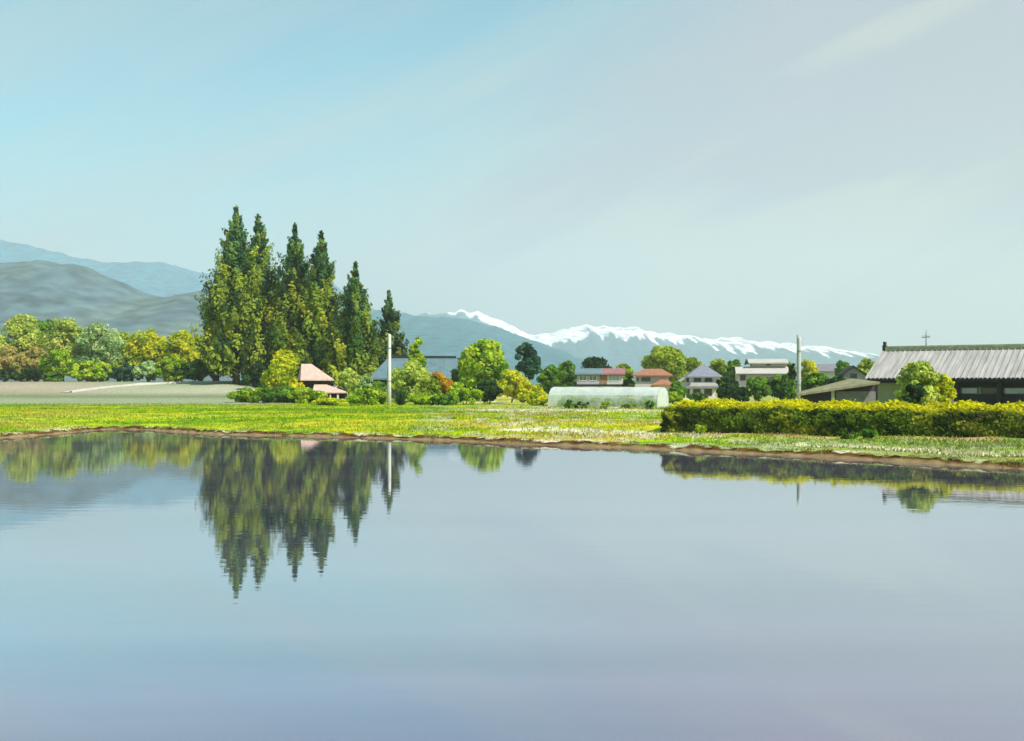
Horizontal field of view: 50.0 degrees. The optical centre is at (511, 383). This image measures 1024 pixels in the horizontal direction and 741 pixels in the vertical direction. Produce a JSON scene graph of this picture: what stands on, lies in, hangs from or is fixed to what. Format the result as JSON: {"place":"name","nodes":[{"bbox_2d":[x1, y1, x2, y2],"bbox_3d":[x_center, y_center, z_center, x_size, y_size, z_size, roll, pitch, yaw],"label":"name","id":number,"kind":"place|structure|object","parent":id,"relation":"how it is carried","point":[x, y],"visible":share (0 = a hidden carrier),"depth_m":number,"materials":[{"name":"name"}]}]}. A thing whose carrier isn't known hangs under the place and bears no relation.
{"place":"outdoors","nodes":[
{"label":"outdoors","id":0,"kind":"place"},
{"bbox_2d":[0,260,241,381],"bbox_3d":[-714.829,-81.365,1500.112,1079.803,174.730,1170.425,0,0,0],"label":"grey green hill","id":1,"kind":"structure","parent":0,"point":[82,296],"depth_m":1337.20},
{"bbox_2d":[0,239,374,309],"bbox_3d":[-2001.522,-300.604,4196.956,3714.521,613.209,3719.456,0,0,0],"label":"blue mountain","id":2,"kind":"structure","parent":0,"point":[161,279],"depth_m":3993.06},
{"bbox_2d":[335,310,636,384],"bbox_3d":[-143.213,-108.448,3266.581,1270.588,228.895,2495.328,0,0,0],"label":"blue mountain","id":3,"kind":"structure","parent":0,"point":[444,336],"depth_m":2797.45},
{"bbox_2d":[0,429,1023,740],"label":"water","id":4,"kind":"structure","parent":0,"point":[160,585],"depth_m":15.69,"materials":[{"name":"blue liquid"}]},
{"bbox_2d":[0,382,1023,456],"bbox_3d":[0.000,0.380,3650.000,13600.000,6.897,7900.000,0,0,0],"label":"ground","id":5,"kind":"structure","parent":0,"point":[22,393],"depth_m":99.22,"materials":[{"name":"green plant"}]},
{"bbox_2d":[0,345,18,381],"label":"bush","id":6,"kind":"object","parent":5,"relation":"on","point":[7,355],"visible":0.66,"depth_m":212.22,"materials":[{"name":"beige plant"}]},
{"bbox_2d":[0,367,19,381],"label":"bush","id":7,"kind":"object","parent":5,"relation":"on","point":[8,373],"visible":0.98,"depth_m":202.43,"materials":[{"name":"green plant"}]},
{"bbox_2d":[0,314,49,381],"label":"leafy tree","id":8,"kind":"object","parent":5,"relation":"on","point":[22,330],"visible":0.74,"depth_m":223.68,"materials":[{"name":"green plant"}]},
{"bbox_2d":[14,367,44,381],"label":"bush","id":9,"kind":"object","parent":5,"relation":"on","point":[29,373],"visible":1,"depth_m":202.32,"materials":[{"name":"green plant"}]},
{"bbox_2d":[11,346,49,381],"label":"bush","id":10,"kind":"object","parent":5,"relation":"on","point":[30,357],"visible":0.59,"depth_m":210.99,"materials":[{"name":"brown plant"}]},
{"bbox_2d":[31,319,53,381],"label":"leafy tree","id":11,"kind":"object","parent":5,"relation":"on","point":[45,326],"visible":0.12,"depth_m":242.97,"materials":[{"name":"green plant"}]},
{"bbox_2d":[40,371,63,381],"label":"bush","id":12,"kind":"object","parent":5,"relation":"on","point":[50,376],"visible":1,"depth_m":201.45,"materials":[{"name":"green plant"}]},
{"bbox_2d":[37,349,78,378],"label":"bush","id":13,"kind":"object","parent":5,"relation":"on","point":[59,361],"visible":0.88,"depth_m":206.93,"materials":[{"name":"green plant"}]},
{"bbox_2d":[36,317,87,381],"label":"leafy tree","id":14,"kind":"object","parent":5,"relation":"on","point":[65,332],"visible":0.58,"depth_m":222.91,"materials":[{"name":"green plant"}]},
{"bbox_2d":[63,360,114,381],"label":"bush","id":15,"kind":"object","parent":5,"relation":"on","point":[94,371],"visible":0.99,"depth_m":202.75,"materials":[{"name":"green plant"}]},
{"bbox_2d":[75,322,125,381],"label":"leafy tree","id":16,"kind":"object","parent":5,"relation":"on","point":[107,345],"visible":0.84,"depth_m":220.26,"materials":[{"name":"green plant"}]},
{"bbox_2d":[108,331,137,377],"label":"leafy tree","id":17,"kind":"object","parent":5,"relation":"on","point":[127,358],"visible":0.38,"depth_m":238.60,"materials":[{"name":"green plant"}]},
{"bbox_2d":[107,363,139,381],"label":"bush","id":18,"kind":"object","parent":5,"relation":"on","point":[120,372],"visible":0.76,"depth_m":205.85,"materials":[{"name":"green plant"}]},
{"bbox_2d":[124,328,167,381],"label":"leafy tree","id":19,"kind":"object","parent":5,"relation":"on","point":[146,347],"visible":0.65,"depth_m":220.44,"materials":[{"name":"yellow plant"}]},
{"bbox_2d":[132,360,161,381],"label":"bush","id":20,"kind":"object","parent":5,"relation":"on","point":[141,370],"visible":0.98,"depth_m":204.42,"materials":[{"name":"green plant"}]},
{"bbox_2d":[70,381,243,391],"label":"retaining wall","id":21,"kind":"structure","parent":5,"relation":"on","point":[152,384],"depth_m":184.20,"materials":[{"name":"concrete"}]},
{"bbox_2d":[153,356,189,381],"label":"bush","id":22,"kind":"object","parent":5,"relation":"on","point":[169,366],"visible":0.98,"depth_m":204.76,"materials":[{"name":"green plant"}]},
{"bbox_2d":[160,329,201,381],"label":"leafy tree","id":23,"kind":"object","parent":5,"relation":"on","point":[180,345],"visible":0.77,"depth_m":216.17,"materials":[{"name":"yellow plant"}]},
{"bbox_2d":[176,358,207,380],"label":"bush","id":24,"kind":"object","parent":5,"relation":"on","point":[194,369],"visible":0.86,"depth_m":205.35,"materials":[{"name":"green plant"}]},
{"bbox_2d":[200,276,224,380],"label":"conifer tree","id":25,"kind":"object","parent":5,"relation":"on","point":[213,377],"visible":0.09,"depth_m":205.35,"materials":[{"name":"green plant"}]},
{"bbox_2d":[190,205,273,384],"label":"conifer tree","id":26,"kind":"object","parent":5,"relation":"on","point":[233,316],"visible":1,"depth_m":183.58,"materials":[{"name":"green plant"}]},
{"bbox_2d":[226,387,260,402],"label":"shrub","id":27,"kind":"object","parent":5,"relation":"on","point":[248,395],"visible":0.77,"depth_m":136.66,"materials":[{"name":"green plant"}]},
{"bbox_2d":[241,362,266,387],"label":"bush","id":28,"kind":"object","parent":5,"relation":"on","point":[253,376],"visible":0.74,"depth_m":170.94,"materials":[{"name":"green plant"}]},
{"bbox_2d":[231,214,282,374],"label":"conifer tree","id":29,"kind":"object","parent":5,"relation":"on","point":[263,256],"visible":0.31,"depth_m":194.67,"materials":[{"name":"green plant"}]},
{"bbox_2d":[255,385,295,402],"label":"shrub","id":30,"kind":"object","parent":5,"relation":"on","point":[279,394],"visible":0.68,"depth_m":133.91,"materials":[{"name":"green plant"}]},
{"bbox_2d":[260,349,305,389],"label":"bush","id":31,"kind":"object","parent":5,"relation":"on","point":[283,366],"visible":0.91,"depth_m":145.15,"materials":[{"name":"green plant"}]},
{"bbox_2d":[256,222,313,387],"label":"conifer tree","id":32,"kind":"object","parent":5,"relation":"on","point":[294,264],"visible":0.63,"depth_m":187.62,"materials":[{"name":"green plant"}]},
{"bbox_2d":[287,387,327,402],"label":"shrub","id":33,"kind":"object","parent":5,"relation":"on","point":[303,395],"visible":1,"depth_m":132.02,"materials":[{"name":"green plant"}]},
{"bbox_2d":[283,230,344,388],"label":"conifer tree","id":34,"kind":"object","parent":5,"relation":"on","point":[319,319],"visible":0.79,"depth_m":183.84,"materials":[{"name":"green plant"}]},
{"bbox_2d":[297,364,347,400],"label":"house","id":35,"kind":"structure","parent":5,"relation":"on","point":[312,377],"depth_m":150.33,"materials":[{"name":"tile"}]},
{"bbox_2d":[312,397,347,404],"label":"shrub","id":36,"kind":"object","parent":5,"relation":"on","point":[328,401],"visible":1,"depth_m":119.42,"materials":[{"name":"green plant"}]},
{"bbox_2d":[335,368,361,395],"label":"young tree","id":37,"kind":"object","parent":5,"relation":"on","point":[350,376],"visible":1,"depth_m":145.69,"materials":[{"name":"green plant"}]},
{"bbox_2d":[326,261,387,389],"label":"conifer tree","id":38,"kind":"object","parent":5,"relation":"on","point":[357,351],"visible":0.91,"depth_m":180.02,"materials":[{"name":"green plant"}]},
{"bbox_2d":[352,375,372,388],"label":"young tree","id":39,"kind":"object","parent":5,"relation":"on","point":[366,381],"visible":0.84,"depth_m":149.81,"materials":[{"name":"green plant"}]},
{"bbox_2d":[345,387,386,404],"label":"shrub","id":40,"kind":"object","parent":5,"relation":"on","point":[371,396],"visible":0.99,"depth_m":120.17,"materials":[{"name":"green plant"}]},
{"bbox_2d":[367,381,386,391],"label":"bush","id":41,"kind":"object","parent":5,"relation":"on","point":[380,385],"visible":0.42,"depth_m":149.41,"materials":[{"name":"green plant"}]},
{"bbox_2d":[387,334,390,405],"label":"utility pole","id":42,"kind":"object","parent":5,"relation":"on","point":[389,375],"visible":0.91,"depth_m":109.86,"materials":[{"name":"grey concrete"}]},
{"bbox_2d":[375,290,408,366],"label":"conifer tree","id":43,"kind":"object","parent":5,"relation":"on","point":[390,324],"visible":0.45,"depth_m":191.04,"materials":[{"name":"green plant"}]},
{"bbox_2d":[391,388,416,405],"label":"spiky plant","id":44,"kind":"object","parent":5,"relation":"on","point":[400,400],"visible":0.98,"depth_m":116.71,"materials":[{"name":"green plant"}]},
{"bbox_2d":[391,360,430,401],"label":"bush","id":45,"kind":"object","parent":5,"relation":"on","point":[409,375],"visible":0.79,"depth_m":140.75,"materials":[{"name":"green plant"}]},
{"bbox_2d":[407,337,427,369],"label":"leafy tree","id":46,"kind":"object","parent":5,"relation":"on","point":[415,354],"visible":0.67,"depth_m":149.66,"materials":[{"name":"green plant"}]},
{"bbox_2d":[407,390,436,404],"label":"shrub","id":47,"kind":"object","parent":5,"relation":"on","point":[423,398],"visible":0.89,"depth_m":120.16,"materials":[{"name":"green plant"}]},
{"bbox_2d":[371,356,476,398],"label":"farmhouse","id":48,"kind":"object","parent":5,"relation":"on","point":[445,365],"visible":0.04,"depth_m":176.89,"materials":[{"name":"blue tile"}]},
{"bbox_2d":[416,377,443,394],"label":"bush","id":49,"kind":"object","parent":5,"relation":"on","point":[433,385],"visible":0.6,"depth_m":137.50,"materials":[{"name":"green plant"}]},
{"bbox_2d":[427,372,453,393],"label":"bush","id":50,"kind":"object","parent":5,"relation":"on","point":[445,382],"visible":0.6,"depth_m":138.29,"materials":[{"name":"orange plant"}]},
{"bbox_2d":[429,394,459,404],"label":"shrub","id":51,"kind":"object","parent":5,"relation":"on","point":[444,399],"visible":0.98,"depth_m":118.40,"materials":[{"name":"green plant"}]},
{"bbox_2d":[448,382,463,391],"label":"bush","id":52,"kind":"object","parent":5,"relation":"on","point":[454,385],"visible":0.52,"depth_m":136.63,"materials":[{"name":"green plant"}]},
{"bbox_2d":[450,368,475,388],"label":"leafy tree","id":53,"kind":"object","parent":5,"relation":"on","point":[455,376],"visible":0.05,"depth_m":161.87,"materials":[{"name":"green plant"}]},
{"bbox_2d":[448,387,483,404],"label":"shrub","id":54,"kind":"object","parent":5,"relation":"on","point":[470,396],"visible":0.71,"depth_m":121.63,"materials":[{"name":"green plant"}]},
{"bbox_2d":[457,338,509,387],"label":"leafy tree","id":55,"kind":"object","parent":5,"relation":"on","point":[480,360],"visible":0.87,"depth_m":148.01,"materials":[{"name":"green plant"}]},
{"bbox_2d":[474,379,502,403],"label":"bush","id":56,"kind":"object","parent":5,"relation":"on","point":[491,389],"visible":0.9,"depth_m":125.10,"materials":[{"name":"green plant"}]},
{"bbox_2d":[0,402,1023,468],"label":"grass","id":57,"kind":"structure","parent":5,"relation":"on","point":[688,435],"depth_m":70.28,"materials":[{"name":"green plant"}]},
{"bbox_2d":[497,369,528,402],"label":"tree","id":58,"kind":"object","parent":5,"relation":"on","point":[510,381],"visible":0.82,"depth_m":130.95,"materials":[{"name":"yellow plant"}]},
{"bbox_2d":[514,341,541,381],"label":"cypress tree","id":59,"kind":"object","parent":5,"relation":"on","point":[529,364],"visible":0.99,"depth_m":159.18,"materials":[{"name":"green plant"}]},
{"bbox_2d":[517,381,543,404],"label":"bush","id":60,"kind":"object","parent":5,"relation":"on","point":[525,389],"visible":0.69,"depth_m":123.39,"materials":[{"name":"yellow plant"}]},
{"bbox_2d":[526,390,547,405],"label":"shrub","id":61,"kind":"object","parent":5,"relation":"on","point":[537,397],"visible":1,"depth_m":115.51,"materials":[{"name":"yellow plant"}]},
{"bbox_2d":[536,364,560,394],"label":"leafy tree","id":62,"kind":"object","parent":5,"relation":"on","point":[547,379],"visible":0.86,"depth_m":171.17,"materials":[{"name":"green plant"}]},
{"bbox_2d":[555,360,576,396],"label":"leafy tree","id":63,"kind":"object","parent":5,"relation":"on","point":[566,376],"visible":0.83,"depth_m":179.05,"materials":[{"name":"green plant"}]},
{"bbox_2d":[573,401,589,408],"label":"weed clump","id":64,"kind":"object","parent":5,"relation":"on","point":[580,404],"visible":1,"depth_m":100.41,"materials":[{"name":"green plant"}]},
{"bbox_2d":[580,356,611,367],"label":"leafy tree","id":65,"kind":"object","parent":5,"relation":"on","point":[593,362],"visible":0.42,"depth_m":204.20,"materials":[{"name":"green plant"}]},
{"bbox_2d":[575,368,624,398],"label":"terraced house","id":66,"kind":"structure","parent":5,"relation":"on","point":[599,377],"depth_m":168.51,"materials":[{"name":"white paint"}]},
{"bbox_2d":[548,387,668,406],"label":"greenhouse","id":67,"kind":"object","parent":5,"relation":"on","point":[555,398],"visible":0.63,"depth_m":111.34,"materials":[{"name":"plastic"}]},
{"bbox_2d":[616,363,633,395],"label":"leafy tree","id":68,"kind":"object","parent":5,"relation":"on","point":[628,369],"visible":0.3,"depth_m":204.12,"materials":[{"name":"green plant"}]},
{"bbox_2d":[622,373,635,396],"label":"bush","id":69,"kind":"object","parent":5,"relation":"on","point":[628,382],"visible":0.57,"depth_m":163.63,"materials":[{"name":"green plant"}]},
{"bbox_2d":[632,369,672,398],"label":"tiled house","id":70,"kind":"structure","parent":5,"relation":"on","point":[651,377],"depth_m":166.63,"materials":[{"name":"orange paint"}]},
{"bbox_2d":[641,345,686,382],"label":"leafy tree","id":71,"kind":"object","parent":5,"relation":"on","point":[670,360],"visible":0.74,"depth_m":206.30,"materials":[{"name":"green plant"}]},
{"bbox_2d":[668,391,683,404],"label":"bush","id":72,"kind":"object","parent":5,"relation":"on","point":[673,396],"visible":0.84,"depth_m":117.51,"materials":[{"name":"green plant"}]},
{"bbox_2d":[669,381,687,397],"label":"bush","id":73,"kind":"object","parent":5,"relation":"on","point":[677,387],"visible":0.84,"depth_m":149.61,"materials":[{"name":"green plant"}]},
{"bbox_2d":[681,357,702,381],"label":"leafy tree","id":74,"kind":"object","parent":5,"relation":"on","point":[692,363],"visible":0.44,"depth_m":212.85,"materials":[{"name":"green plant"}]},
{"bbox_2d":[686,392,708,401],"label":"shrub","id":75,"kind":"object","parent":5,"relation":"on","point":[697,396],"visible":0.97,"depth_m":139.60,"materials":[{"name":"green plant"}]},
{"bbox_2d":[678,365,721,397],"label":"two storey house","id":76,"kind":"structure","parent":5,"relation":"on","point":[702,379],"depth_m":186.09,"materials":[{"name":"white paint"}]},
{"bbox_2d":[694,424,706,434],"bbox_3d":[9.580,2.373,55.749,0.666,0.660,0.535,0,0,0],"label":"weed clump","id":77,"kind":"object","parent":5,"relation":"on","point":[701,429],"visible":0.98,"depth_m":55.64,"materials":[{"name":"green plant"}]},
{"bbox_2d":[708,359,727,388],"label":"leafy tree","id":78,"kind":"object","parent":5,"relation":"on","point":[719,366],"visible":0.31,"depth_m":221.01,"materials":[{"name":"green plant"}]},
{"bbox_2d":[716,375,739,400],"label":"bush","id":79,"kind":"object","parent":5,"relation":"on","point":[725,388],"visible":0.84,"depth_m":149.12,"materials":[{"name":"green plant"}]},
{"bbox_2d":[725,359,741,382],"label":"leafy tree","id":80,"kind":"object","parent":5,"relation":"on","point":[730,369],"visible":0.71,"depth_m":215.31,"materials":[{"name":"green plant"}]},
{"bbox_2d":[731,386,752,401],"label":"bush","id":81,"kind":"object","parent":5,"relation":"on","point":[743,393],"visible":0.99,"depth_m":137.24,"materials":[{"name":"green plant"}]},
{"bbox_2d":[746,376,772,400],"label":"bush","id":82,"kind":"object","parent":5,"relation":"on","point":[759,387],"visible":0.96,"depth_m":145.07,"materials":[{"name":"green plant"}]},
{"bbox_2d":[735,359,788,395],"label":"house","id":83,"kind":"structure","parent":5,"relation":"on","point":[767,368],"depth_m":207.36,"materials":[{"name":"beige paint"}]},
{"bbox_2d":[767,374,796,399],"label":"bush","id":84,"kind":"object","parent":5,"relation":"on","point":[781,389],"visible":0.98,"depth_m":145.09,"materials":[{"name":"green plant"}]},
{"bbox_2d":[787,363,796,399],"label":"cypress tree","id":85,"kind":"object","parent":5,"relation":"on","point":[792,373],"visible":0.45,"depth_m":149.84,"materials":[{"name":"green plant"}]},
{"bbox_2d":[796,335,800,398],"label":"utility pole","id":86,"kind":"object","parent":5,"relation":"on","point":[798,364],"visible":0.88,"depth_m":91.89,"materials":[{"name":"grey concrete"}]},
{"bbox_2d":[801,359,819,379],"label":"leafy tree","id":87,"kind":"object","parent":5,"relation":"on","point":[809,367],"visible":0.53,"depth_m":238.89,"materials":[{"name":"yellow plant"}]},
{"bbox_2d":[801,372,829,390],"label":"bush","id":88,"kind":"object","parent":5,"relation":"on","point":[813,380],"visible":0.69,"depth_m":129.51,"materials":[{"name":"green plant"}]},
{"bbox_2d":[816,364,836,377],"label":"distant house","id":89,"kind":"structure","parent":5,"relation":"on","point":[828,370],"depth_m":262.72,"materials":[{"name":"purple paint"}]},
{"bbox_2d":[822,376,846,385],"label":"bush","id":90,"kind":"object","parent":5,"relation":"on","point":[833,380],"visible":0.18,"depth_m":127.46,"materials":[{"name":"green plant"}]},
{"bbox_2d":[797,378,879,403],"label":"shed","id":91,"kind":"structure","parent":5,"relation":"on","point":[861,391],"depth_m":71.74,"materials":[{"name":"white paint"}]},
{"bbox_2d":[659,397,1023,437],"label":"hedge","id":92,"kind":"object","parent":5,"relation":"on","point":[961,419],"visible":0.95,"depth_m":53.72,"materials":[{"name":"green plant"}]},
{"bbox_2d":[834,360,850,376],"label":"leafy tree","id":93,"kind":"object","parent":5,"relation":"on","point":[841,365],"visible":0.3,"depth_m":199.44,"materials":[{"name":"green plant"}]},
{"bbox_2d":[838,428,859,438],"bbox_3d":[15.825,2.382,51.534,0.878,0.654,0.831,0,0,-41],"label":"weed clump","id":94,"kind":"object","parent":5,"relation":"on","point":[847,436],"visible":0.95,"depth_m":51.46,"materials":[{"name":"green plant"}]},
{"bbox_2d":[836,365,866,379],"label":"gabled house","id":95,"kind":"structure","parent":5,"relation":"on","point":[852,372],"depth_m":128.46,"materials":[{"name":"grey"}]},
{"bbox_2d":[857,358,874,373],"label":"leafy tree","id":96,"kind":"object","parent":5,"relation":"on","point":[865,365],"visible":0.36,"depth_m":189.20,"materials":[{"name":"green plant"}]},
{"bbox_2d":[860,427,878,438],"bbox_3d":[16.589,2.345,50.904,0.784,0.668,0.723,0,0,0],"label":"weed clump","id":97,"kind":"object","parent":5,"relation":"on","point":[871,434],"visible":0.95,"depth_m":50.78,"materials":[{"name":"green plant"}]},
{"bbox_2d":[902,383,926,404],"bbox_3d":[22.049,1.203,60.188,1.441,2.529,1.236,0,0,0],"label":"bush","id":98,"kind":"object","parent":5,"relation":"on","point":[917,393],"visible":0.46,"depth_m":59.88,"materials":[{"name":"green plant"}]},
{"bbox_2d":[894,360,940,403],"bbox_3d":[22.857,0.650,61.951,2.721,4.048,2.430,0,0,0],"label":"leafy tree","id":99,"kind":"object","parent":5,"relation":"on","point":[924,374],"visible":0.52,"depth_m":61.52,"materials":[{"name":"green plant"}]},
{"bbox_2d":[865,337,1023,404],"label":"barn","id":100,"kind":"structure","parent":5,"relation":"on","point":[991,374],"depth_m":80.35,"materials":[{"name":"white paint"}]},
{"bbox_2d":[961,387,977,393],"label":"window","id":101,"kind":"structure","parent":100,"relation":"in","point":[964,390],"depth_m":78.55,"materials":[{"name":"grey glass"}]},
{"bbox_2d":[981,387,996,393],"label":"window","id":102,"kind":"structure","parent":100,"relation":"in","point":[984,390],"depth_m":77.81,"materials":[{"name":"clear glass"}]},
{"bbox_2d":[1004,387,1023,393],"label":"window","id":103,"kind":"structure","parent":100,"relation":"in","point":[1007,390],"depth_m":76.90,"materials":[{"name":"grey glass"}]},
{"bbox_2d":[933,373,956,404],"bbox_3d":[24.545,0.930,62.973,1.668,3.052,1.593,0,0,0],"label":"bush","id":104,"kind":"object","parent":5,"relation":"on","point":[944,386],"visible":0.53,"depth_m":62.47,"materials":[{"name":"yellow plant"}]},
{"bbox_2d":[0,424,1023,469],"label":"bank","id":105,"kind":"structure","parent":0,"point":[844,453],"depth_m":52.14,"materials":[{"name":"soil"}]},
{"bbox_2d":[0,0,1023,354],"label":"sky","id":106,"kind":"structure","parent":0,"point":[848,175],"materials":[{"name":"blue"}]},
{"bbox_2d":[417,310,878,381],"bbox_3d":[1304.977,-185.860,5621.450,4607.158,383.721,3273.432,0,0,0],"label":"snowy mountain range","id":107,"kind":"structure","parent":0,"point":[631,347],"depth_m":5060.13,"materials":[{"name":"white snow"}]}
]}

